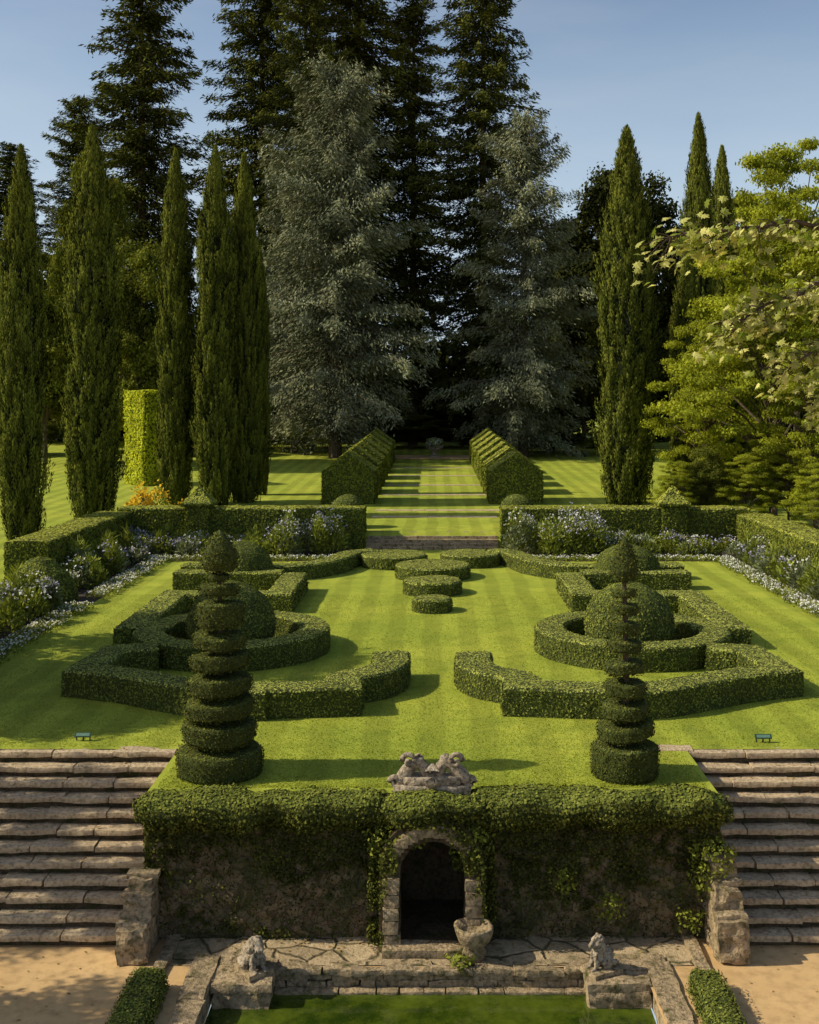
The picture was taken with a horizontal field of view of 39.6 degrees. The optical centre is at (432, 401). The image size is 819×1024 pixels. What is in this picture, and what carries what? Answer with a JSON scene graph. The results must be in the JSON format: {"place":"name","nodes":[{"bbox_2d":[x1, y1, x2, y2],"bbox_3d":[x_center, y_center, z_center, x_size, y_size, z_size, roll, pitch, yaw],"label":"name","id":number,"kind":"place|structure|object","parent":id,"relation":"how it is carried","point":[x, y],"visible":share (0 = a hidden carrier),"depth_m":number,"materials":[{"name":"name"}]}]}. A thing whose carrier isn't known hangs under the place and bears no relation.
{"place":"outdoors","nodes":[
{"label":"outdoors","id":0,"kind":"place"},
{"bbox_2d":[0,418,818,792],"bbox_3d":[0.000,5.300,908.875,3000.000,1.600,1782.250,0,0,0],"label":"lawn","id":1,"kind":"structure","parent":0,"point":[294,480],"depth_m":28.04,"materials":[{"name":"green plant"}]},
{"bbox_2d":[0,142,55,540],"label":"cypress tree","id":2,"kind":"object","parent":1,"relation":"on","point":[22,401],"visible":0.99,"depth_m":44.98,"materials":[{"name":"green plant"}]},
{"bbox_2d":[0,141,63,425],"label":"fir tree","id":3,"kind":"object","parent":1,"relation":"on","point":[6,170],"visible":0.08,"depth_m":124.56,"materials":[{"name":"green plant"}]},
{"bbox_2d":[0,241,71,462],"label":"broadleaf tree","id":4,"kind":"object","parent":1,"relation":"on","point":[52,400],"visible":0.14,"depth_m":88.56,"materials":[{"name":"green plant"}]},
{"bbox_2d":[3,513,132,580],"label":"hedge leaves","id":5,"kind":"object","parent":1,"relation":"on","point":[61,556],"visible":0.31,"depth_m":38.16,"materials":[{"name":"green plant"}]},
{"bbox_2d":[5,511,131,579],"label":"clipped hedge wall","id":6,"kind":"structure","parent":1,"relation":"on","point":[52,534],"depth_m":40.00,"materials":[{"name":"green plant"}]},
{"bbox_2d":[0,561,160,655],"bbox_3d":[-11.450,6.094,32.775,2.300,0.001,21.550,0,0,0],"label":"flowers","id":7,"kind":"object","parent":1,"relation":"on","point":[82,592],"depth_m":35.11,"materials":[{"name":"plant"}]},
{"bbox_2d":[9,555,77,603],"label":"dome topiary","id":8,"kind":"object","parent":7,"relation":"on","point":[40,565],"visible":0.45,"depth_m":34.21,"materials":[{"name":"green plant"}]},
{"bbox_2d":[0,524,172,663],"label":"flower bed","id":9,"kind":"object","parent":7,"relation":"on","point":[20,601],"visible":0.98,"depth_m":33.09,"materials":[{"name":"green plant"}]},
{"bbox_2d":[35,95,128,434],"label":"fir tree","id":10,"kind":"object","parent":1,"relation":"on","point":[75,114],"visible":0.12,"depth_m":120.92,"materials":[{"name":"green plant"}]},
{"bbox_2d":[42,151,138,399],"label":"broadleaf tree","id":11,"kind":"object","parent":1,"relation":"on","point":[57,270],"visible":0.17,"depth_m":86.72,"materials":[{"name":"green plant"}]},
{"bbox_2d":[56,123,129,518],"bbox_3d":[-16.145,-3.764,53.859,3.271,18.945,3.285,0,0,19],"label":"cypress tree","id":12,"kind":"object","parent":1,"relation":"on","point":[90,417],"visible":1,"depth_m":53.22,"materials":[{"name":"green plant"}]},
{"bbox_2d":[50,0,212,375],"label":"fir tree","id":13,"kind":"object","parent":1,"relation":"on","point":[138,151],"visible":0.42,"depth_m":106.88,"materials":[{"name":"green plant"}]},
{"bbox_2d":[123,389,160,485],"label":"yellow hedge block","id":14,"kind":"structure","parent":1,"relation":"on","point":[140,419],"depth_m":71.59,"materials":[{"name":"green plant"}]},
{"bbox_2d":[110,232,192,421],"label":"broadleaf tree","id":15,"kind":"object","parent":1,"relation":"on","point":[139,367],"visible":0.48,"depth_m":82.45,"materials":[{"name":"green plant"}]},
{"bbox_2d":[125,484,179,505],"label":"shrub","id":16,"kind":"object","parent":1,"relation":"on","point":[142,498],"visible":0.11,"depth_m":49.90,"materials":[{"name":"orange plant"}]},
{"bbox_2d":[153,148,197,504],"bbox_3d":[-13.750,-4.000,61.070,2.476,19.359,2.454,0,0,-44],"label":"cypress tree","id":17,"kind":"object","parent":1,"relation":"on","point":[176,404],"visible":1,"depth_m":60.43,"materials":[{"name":"green plant"}]},
{"bbox_2d":[180,485,217,534],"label":"hedge pillar","id":18,"kind":"structure","parent":1,"relation":"on","point":[200,495],"depth_m":47.01,"materials":[{"name":"plant"}]},
{"bbox_2d":[112,569,308,644],"bbox_3d":[-6.218,5.845,32.851,4.485,0.695,9.817,0,0,0],"label":"box hedge border","id":19,"kind":"object","parent":1,"relation":"on","point":[287,591],"visible":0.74,"depth_m":32.96,"materials":[{"name":"green plant"}]},
{"bbox_2d":[188,143,241,505],"bbox_3d":[-11.541,-3.947,60.023,2.752,19.411,2.751,0,0,-34],"label":"cypress tree","id":20,"kind":"object","parent":1,"relation":"on","point":[214,439],"visible":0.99,"depth_m":59.34,"materials":[{"name":"green plant"}]},
{"bbox_2d":[174,530,265,785],"bbox_3d":[-3.497,4.145,18.747,1.476,4.074,1.478,0,0,0],"label":"tiered topiary","id":21,"kind":"object","parent":1,"relation":"on","point":[220,746],"visible":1,"depth_m":18.42,"materials":[{"name":"green plant"}]},
{"bbox_2d":[185,581,276,639],"bbox_3d":[-4.956,5.536,28.006,2.236,2.226,2.255,0,0,0],"label":"ball topiary","id":22,"kind":"object","parent":1,"relation":"on","point":[259,620],"visible":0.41,"depth_m":27.45,"materials":[{"name":"green plant"}]},
{"bbox_2d":[133,610,330,671],"bbox_3d":[-4.898,5.837,27.991,4.821,0.684,4.826,0,0,0],"label":"box hedge ring","id":23,"kind":"object","parent":1,"relation":"on","point":[298,638],"visible":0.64,"depth_m":26.57,"materials":[{"name":"green plant"}]},
{"bbox_2d":[60,642,410,721],"bbox_3d":[-4.208,5.845,23.911,7.231,0.679,4.197,0,0,9],"label":"box hedge scroll","id":24,"kind":"object","parent":1,"relation":"on","point":[128,674],"visible":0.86,"depth_m":22.96,"materials":[{"name":"green plant"}]},
{"bbox_2d":[116,504,364,548],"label":"clipped hedge wall","id":25,"kind":"structure","parent":1,"relation":"on","point":[292,508],"depth_m":47.25,"materials":[{"name":"green plant"}]},
{"bbox_2d":[117,504,366,548],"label":"hedge leaves","id":26,"kind":"object","parent":1,"relation":"on","point":[354,513],"visible":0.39,"depth_m":47.23,"materials":[{"name":"plant"}]},
{"bbox_2d":[189,0,299,418],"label":"fir tree","id":27,"kind":"object","parent":1,"relation":"on","point":[263,45],"visible":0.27,"depth_m":124.64,"materials":[{"name":"green plant"}]},
{"bbox_2d":[137,549,354,560],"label":"bed soil","id":28,"kind":"structure","parent":1,"relation":"on","point":[306,552],"depth_m":45.47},
{"bbox_2d":[128,502,348,561],"bbox_3d":[-7.687,5.223,45.244,9.914,2.257,4.031,0,0,0],"label":"flower bed","id":29,"kind":"object","parent":28,"relation":"on","point":[283,538],"visible":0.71,"depth_m":45.06,"materials":[{"name":"green plant"}]},
{"bbox_2d":[228,152,269,503],"bbox_3d":[-10.157,-4.010,62.055,2.515,19.366,2.504,0,0,-18],"label":"cypress tree","id":30,"kind":"object","parent":1,"relation":"on","point":[247,352],"visible":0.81,"depth_m":61.41,"materials":[{"name":"green plant"}]},
{"bbox_2d":[229,540,272,571],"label":"ball topiary","id":31,"kind":"object","parent":1,"relation":"on","point":[253,556],"visible":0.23,"depth_m":37.58,"materials":[{"name":"green plant"}]},
{"bbox_2d":[255,245,272,494],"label":"cypress tree","id":32,"kind":"object","parent":1,"relation":"on","point":[265,410],"visible":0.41,"depth_m":65.74,"materials":[{"name":"green plant"}]},
{"bbox_2d":[179,548,379,578],"bbox_3d":[-4.929,5.872,40.399,7.849,0.633,2.929,0,0,-32],"label":"box hedge scroll","id":33,"kind":"object","parent":1,"relation":"on","point":[338,563],"visible":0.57,"depth_m":39.79,"materials":[{"name":"green plant"}]},
{"bbox_2d":[256,154,348,454],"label":"blue cedar tree","id":34,"kind":"object","parent":1,"relation":"on","point":[277,419],"visible":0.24,"depth_m":102.37,"materials":[{"name":"green plant"}]},
{"bbox_2d":[251,0,379,446],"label":"fir tree","id":35,"kind":"object","parent":1,"relation":"on","point":[312,42],"visible":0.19,"depth_m":112.94,"materials":[{"name":"green plant"}]},
{"bbox_2d":[257,48,440,457],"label":"blue cedar tree","id":36,"kind":"object","parent":1,"relation":"on","point":[334,413],"visible":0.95,"depth_m":95.58,"materials":[{"name":"green plant"}]},
{"bbox_2d":[262,0,454,444],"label":"fir tree","id":37,"kind":"object","parent":1,"relation":"on","point":[371,14],"visible":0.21,"depth_m":117.30,"materials":[{"name":"green plant"}]},
{"bbox_2d":[321,428,395,503],"bbox_3d":[-4.504,3.864,77.248,3.075,3.567,32.728,0,0,0],"label":"gabled hedge row","id":38,"kind":"object","parent":1,"relation":"on","point":[361,467],"visible":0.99,"depth_m":61.01,"materials":[{"name":"green plant"}]},
{"bbox_2d":[360,549,427,570],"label":"round box hedge","id":39,"kind":"object","parent":1,"relation":"on","point":[386,559],"visible":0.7,"depth_m":41.61,"materials":[{"name":"green plant"}]},
{"bbox_2d":[359,414,458,447],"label":"shrub","id":40,"kind":"object","parent":1,"relation":"on","point":[413,427],"visible":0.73,"depth_m":110.36,"materials":[{"name":"green plant"}]},
{"bbox_2d":[353,0,472,445],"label":"fir tree","id":41,"kind":"object","parent":1,"relation":"on","point":[423,131],"visible":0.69,"depth_m":116.64,"materials":[{"name":"green plant"}]},
{"bbox_2d":[411,594,452,613],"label":"round box hedge","id":42,"kind":"object","parent":1,"relation":"on","point":[432,603],"visible":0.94,"depth_m":32.86,"materials":[{"name":"green plant"}]},
{"bbox_2d":[47,309,817,442],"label":"distant trees","id":43,"kind":"object","parent":1,"relation":"on","point":[440,415],"visible":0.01,"depth_m":129.77,"materials":[{"name":"green plant"}]},
{"bbox_2d":[366,531,498,549],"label":"garden steps","id":44,"kind":"structure","parent":1,"relation":"on","point":[412,542],"depth_m":47.44,"materials":[{"name":"stone"}]},
{"bbox_2d":[394,558,470,580],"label":"round box hedge","id":45,"kind":"object","parent":1,"relation":"on","point":[460,569],"visible":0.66,"depth_m":39.01,"materials":[{"name":"green plant"}]},
{"bbox_2d":[402,575,462,596],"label":"round box hedge","id":46,"kind":"object","parent":1,"relation":"on","point":[413,586],"visible":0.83,"depth_m":35.77,"materials":[{"name":"green plant"}]},
{"bbox_2d":[416,418,508,447],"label":"shrub","id":47,"kind":"object","parent":1,"relation":"on","point":[454,423],"visible":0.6,"depth_m":110.45,"materials":[{"name":"green plant"}]},
{"bbox_2d":[440,548,499,568],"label":"round box hedge","id":48,"kind":"object","parent":1,"relation":"on","point":[478,558],"visible":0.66,"depth_m":41.94,"materials":[{"name":"green plant"}]},
{"bbox_2d":[405,0,562,421],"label":"fir tree","id":49,"kind":"object","parent":1,"relation":"on","point":[493,100],"visible":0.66,"depth_m":114.64,"materials":[{"name":"green plant"}]},
{"bbox_2d":[469,428,543,503],"bbox_3d":[4.500,3.868,77.249,3.052,3.589,32.748,0,0,0],"label":"gabled hedge row","id":50,"kind":"object","parent":1,"relation":"on","point":[502,467],"visible":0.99,"depth_m":61.00,"materials":[{"name":"green plant"}]},
{"bbox_2d":[422,103,598,459],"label":"blue cedar tree","id":51,"kind":"object","parent":1,"relation":"on","point":[533,380],"visible":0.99,"depth_m":97.07,"materials":[{"name":"green plant"}]},
{"bbox_2d":[504,217,606,431],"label":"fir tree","id":52,"kind":"object","parent":1,"relation":"on","point":[562,413],"visible":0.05,"depth_m":120.37,"materials":[{"name":"green plant"}]},
{"bbox_2d":[529,211,602,442],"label":"broadleaf tree","id":53,"kind":"object","parent":1,"relation":"on","point":[591,412],"visible":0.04,"depth_m":117.76,"materials":[{"name":"green plant"}]},
{"bbox_2d":[485,548,683,578],"bbox_3d":[4.938,5.871,40.396,7.840,0.641,2.934,0,0,32],"label":"box hedge scroll","id":54,"kind":"object","parent":1,"relation":"on","point":[526,563],"visible":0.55,"depth_m":39.85,"materials":[{"name":"green plant"}]},
{"bbox_2d":[543,161,681,415],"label":"broadleaf tree","id":55,"kind":"object","parent":1,"relation":"on","point":[589,214],"visible":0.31,"depth_m":104.81,"materials":[{"name":"green plant"}]},
{"bbox_2d":[589,536,660,785],"bbox_3d":[3.147,4.189,18.592,1.177,4.000,1.151,0,0,0],"label":"tiered topiary","id":56,"kind":"object","parent":1,"relation":"on","point":[625,749],"visible":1,"depth_m":18.38,"materials":[{"name":"green plant"}]},
{"bbox_2d":[499,505,750,548],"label":"hedge leaves","id":57,"kind":"object","parent":1,"relation":"on","point":[652,520],"visible":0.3,"depth_m":47.23,"materials":[{"name":"plant"}]},
{"bbox_2d":[501,505,749,548],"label":"clipped hedge wall","id":58,"kind":"structure","parent":1,"relation":"on","point":[616,508],"depth_m":47.26,"materials":[{"name":"green plant"}]},
{"bbox_2d":[589,124,662,505],"bbox_3d":[10.554,-4.613,60.919,3.814,20.641,3.797,0,0,42],"label":"cypress tree","id":59,"kind":"object","parent":1,"relation":"on","point":[628,343],"visible":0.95,"depth_m":60.11,"materials":[{"name":"green plant"}]},
{"bbox_2d":[594,544,660,571],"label":"ball topiary","id":60,"kind":"object","parent":1,"relation":"on","point":[647,559],"visible":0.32,"depth_m":37.64,"materials":[{"name":"green plant"}]},
{"bbox_2d":[453,641,804,720],"bbox_3d":[4.192,5.843,23.904,7.232,0.678,4.204,0,0,-9],"label":"box hedge scroll","id":61,"kind":"object","parent":1,"relation":"on","point":[735,674],"visible":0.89,"depth_m":22.83,"materials":[{"name":"green plant"}]},
{"bbox_2d":[584,581,675,641],"bbox_3d":[4.859,5.495,27.998,2.229,2.189,2.219,0,0,0],"label":"ball topiary","id":62,"kind":"object","parent":1,"relation":"on","point":[656,620],"visible":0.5,"depth_m":27.33,"materials":[{"name":"green plant"}]},
{"bbox_2d":[518,549,742,560],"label":"bed soil","id":63,"kind":"structure","parent":1,"relation":"on","point":[689,559],"depth_m":44.88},
{"bbox_2d":[498,496,740,561],"bbox_3d":[7.569,5.090,45.322,9.954,2.500,4.153,0,0,0],"label":"flower bed","id":64,"kind":"object","parent":63,"relation":"on","point":[576,536],"visible":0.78,"depth_m":44.80,"materials":[{"name":"green plant"}]},
{"bbox_2d":[533,610,731,672],"bbox_3d":[4.894,5.840,27.996,4.834,0.690,4.815,0,0,0],"label":"box hedge ring","id":65,"kind":"object","parent":1,"relation":"on","point":[562,638],"visible":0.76,"depth_m":26.37,"materials":[{"name":"green plant"}]},
{"bbox_2d":[556,569,752,644],"bbox_3d":[6.222,5.845,32.853,4.489,0.706,9.829,0,0,0],"label":"box hedge border","id":66,"kind":"object","parent":1,"relation":"on","point":[577,591],"visible":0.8,"depth_m":33.18,"materials":[{"name":"green plant"}]},
{"bbox_2d":[653,501,691,548],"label":"leaves","id":67,"kind":"object","parent":1,"relation":"on","point":[676,506],"visible":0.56,"depth_m":46.99,"materials":[{"name":"green plant"}]},
{"bbox_2d":[654,485,691,537],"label":"hedge pillar","id":68,"kind":"structure","parent":1,"relation":"on","point":[671,495],"depth_m":47.01,"materials":[{"name":"plant"}]},
{"bbox_2d":[648,460,699,503],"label":"shrub","id":69,"kind":"object","parent":1,"relation":"on","point":[684,480],"visible":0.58,"depth_m":49.74,"materials":[{"name":"green plant"}]},
{"bbox_2d":[667,251,701,499],"bbox_3d":[14.171,-1.574,63.002,2.342,14.343,2.332,0,0,11],"label":"cypress tree","id":70,"kind":"object","parent":1,"relation":"on","point":[687,290],"visible":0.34,"depth_m":62.56,"materials":[{"name":"green plant"}]},
{"bbox_2d":[679,111,717,326],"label":"cypress tree","id":71,"kind":"object","parent":1,"relation":"on","point":[699,190],"visible":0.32,"depth_m":65.53,"materials":[{"name":"green plant"}]},
{"bbox_2d":[640,319,764,480],"bbox_3d":[13.969,0.787,57.138,6.440,10.029,6.042,0,0,37],"label":"feathery tree","id":72,"kind":"object","parent":1,"relation":"on","point":[705,425],"visible":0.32,"depth_m":56.63,"materials":[{"name":"green plant"}]},
{"bbox_2d":[679,445,734,505],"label":"shrub","id":73,"kind":"object","parent":1,"relation":"on","point":[708,482],"visible":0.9,"depth_m":50.03,"materials":[{"name":"green plant"}]},
{"bbox_2d":[710,144,740,367],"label":"cypress tree","id":74,"kind":"object","parent":1,"relation":"on","point":[721,183],"visible":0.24,"depth_m":71.49,"materials":[{"name":"green plant"}]},
{"bbox_2d":[645,227,818,516],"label":"feathery tree","id":75,"kind":"object","parent":1,"relation":"on","point":[709,309],"visible":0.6,"depth_m":51.83,"materials":[{"name":"green plant"}]},
{"bbox_2d":[711,453,781,513],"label":"shrub","id":76,"kind":"object","parent":1,"relation":"on","point":[743,480],"visible":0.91,"depth_m":49.58,"materials":[{"name":"green plant"}]},
{"bbox_2d":[733,433,795,513],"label":"shrub","id":77,"kind":"object","parent":1,"relation":"on","point":[762,457],"visible":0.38,"depth_m":50.58,"materials":[{"name":"green plant"}]},
{"bbox_2d":[712,532,818,617],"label":"flower bed","id":78,"kind":"object","parent":1,"relation":"on","point":[760,556],"visible":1,"depth_m":37.98,"materials":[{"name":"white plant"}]},
{"bbox_2d":[732,136,818,460],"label":"broadleaf tree","id":79,"kind":"object","parent":1,"relation":"on","point":[776,171],"visible":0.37,"depth_m":82.67,"materials":[{"name":"green plant"}]},
{"bbox_2d":[736,513,818,566],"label":"hedge leaves","id":80,"kind":"object","parent":1,"relation":"on","point":[801,556],"visible":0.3,"depth_m":41.27,"materials":[{"name":"green plant"}]},
{"bbox_2d":[737,513,818,565],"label":"clipped hedge wall","id":81,"kind":"structure","parent":1,"relation":"on","point":[793,529],"depth_m":42.27,"materials":[{"name":"green plant"}]},
{"bbox_2d":[748,442,813,520],"bbox_3d":[15.745,3.694,50.054,3.407,3.842,3.632,0,0,-33],"label":"shrub","id":82,"kind":"object","parent":1,"relation":"on","point":[780,472],"visible":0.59,"depth_m":49.53,"materials":[{"name":"green plant"}]},
{"bbox_2d":[747,341,818,528],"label":"broadleaf tree","id":83,"kind":"object","parent":1,"relation":"on","point":[777,408],"visible":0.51,"depth_m":48.79,"materials":[{"name":"green plant"}]},
{"bbox_2d":[781,462,818,526],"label":"shrub","id":84,"kind":"object","parent":1,"relation":"on","point":[801,483],"visible":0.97,"depth_m":45.00,"materials":[{"name":"green plant"}]},
{"bbox_2d":[0,938,818,1023],"bbox_3d":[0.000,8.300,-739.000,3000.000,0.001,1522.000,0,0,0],"label":"ground","id":85,"kind":"structure","parent":0,"point":[792,983],"depth_m":16.27,"materials":[{"name":"sand"}]},
{"bbox_2d":[0,746,177,944],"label":"stone stairs","id":86,"kind":"structure","parent":85,"relation":"on","point":[33,858],"depth_m":18.68,"materials":[{"name":"stone"}]},
{"bbox_2d":[113,866,161,965],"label":"rubble pier","id":87,"kind":"structure","parent":85,"relation":"on","point":[136,937],"depth_m":17.03,"materials":[{"name":"stone"}]},
{"bbox_2d":[107,965,169,1023],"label":"box hedge","id":88,"kind":"object","parent":85,"relation":"on","point":[143,995],"visible":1,"depth_m":15.36,"materials":[{"name":"green plant"}]},
{"bbox_2d":[167,952,693,1023],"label":"pond coping","id":89,"kind":"object","parent":85,"relation":"on","point":[230,987],"visible":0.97,"depth_m":16.57,"materials":[{"name":"stone"}]},
{"bbox_2d":[234,935,273,982],"bbox_3d":[-2.596,8.004,16.513,0.405,0.552,0.559,0,0,-35],"label":"stone lion statue","id":90,"kind":"object","parent":89,"relation":"on","point":[251,965],"visible":1,"depth_m":16.38,"materials":[{"name":"stone"}]},
{"bbox_2d":[444,918,493,975],"bbox_3d":[0.526,8.096,16.877,0.837,0.633,0.600,0,0,-39],"label":"stone basin","id":91,"kind":"object","parent":89,"relation":"on","point":[473,940],"visible":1,"depth_m":16.78,"materials":[{"name":"grey stone"}]},
{"bbox_2d":[579,933,622,981],"bbox_3d":[2.444,7.985,16.502,0.513,0.580,0.411,0,0,-30],"label":"stone lion statue","id":92,"kind":"object","parent":89,"relation":"on","point":[601,963],"visible":1,"depth_m":16.41,"materials":[{"name":"stone"}]},
{"bbox_2d":[169,936,693,965],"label":"flagstone paving","id":93,"kind":"structure","parent":85,"relation":"on","point":[324,953],"depth_m":17.22,"materials":[{"name":"stone"}]},
{"bbox_2d":[378,820,485,958],"bbox_3d":[0.005,7.288,17.296,1.638,2.023,0.766,0,0,0],"label":"grotto niche","id":94,"kind":"object","parent":93,"relation":"on","point":[395,946],"visible":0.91,"depth_m":17.12,"materials":[{"name":"stone"}]},
{"bbox_2d":[400,841,463,940],"bbox_3d":[0.000,7.210,18.150,1.500,2.180,1.700,0,0,0],"label":"niche interior","id":95,"kind":"object","parent":94,"relation":"attached to","point":[431,881],"visible":0.24,"depth_m":18.80,"materials":[{"name":"stone"}]},
{"bbox_2d":[144,793,720,938],"bbox_3d":[0.000,7.250,18.926,8.920,2.300,2.747,0,0,0],"label":"masonry","id":96,"kind":"object","parent":85,"relation":"on","point":[244,917],"visible":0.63,"depth_m":17.62,"materials":[{"name":"stone"}]},
{"bbox_2d":[387,752,477,792],"bbox_3d":[0.000,5.778,17.718,1.425,0.672,0.420,0,0,0],"label":"stone crest","id":97,"kind":"object","parent":96,"relation":"on","point":[434,777],"visible":0.98,"depth_m":17.66,"materials":[{"name":"stone"}]},
{"bbox_2d":[132,780,739,951],"bbox_3d":[0.040,7.170,17.572,9.367,2.510,1.182,0,0,0],"label":"wall ivy","id":98,"kind":"object","parent":96,"relation":"attached to","point":[481,808],"depth_m":17.48,"materials":[{"name":"green plant"}]},
{"bbox_2d":[153,933,711,969],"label":"paving curb","id":99,"kind":"structure","parent":85,"relation":"on","point":[697,957],"depth_m":17.02,"materials":[{"name":"stone"}]},
{"bbox_2d":[684,966,750,1023],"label":"box hedge","id":100,"kind":"object","parent":85,"relation":"on","point":[708,989],"visible":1,"depth_m":15.38,"materials":[{"name":"green plant"}]},
{"bbox_2d":[631,195,818,433],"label":"maple tree","id":101,"kind":"object","parent":85,"relation":"on","point":[805,295],"visible":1,"depth_m":9.31,"materials":[{"name":"green plant"}]},
{"bbox_2d":[703,851,749,966],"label":"rubble pier","id":102,"kind":"structure","parent":85,"relation":"on","point":[726,927],"depth_m":17.02,"materials":[{"name":"stone"}]},
{"bbox_2d":[657,744,818,944],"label":"stone stairs","id":103,"kind":"structure","parent":85,"relation":"on","point":[785,830],"depth_m":18.75,"materials":[{"name":"stone"}]},
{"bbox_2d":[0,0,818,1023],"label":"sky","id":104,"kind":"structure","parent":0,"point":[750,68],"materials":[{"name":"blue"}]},
{"bbox_2d":[205,987,655,1023],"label":"pond water","id":105,"kind":"structure","parent":0,"point":[429,1009],"depth_m":16.05,"materials":[{"name":"liquid"}]},
{"bbox_2d":[372,467,498,517],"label":"stepping path","id":106,"kind":"structure","parent":0,"point":[434,494],"depth_m":58.04,"materials":[{"name":"stone"}]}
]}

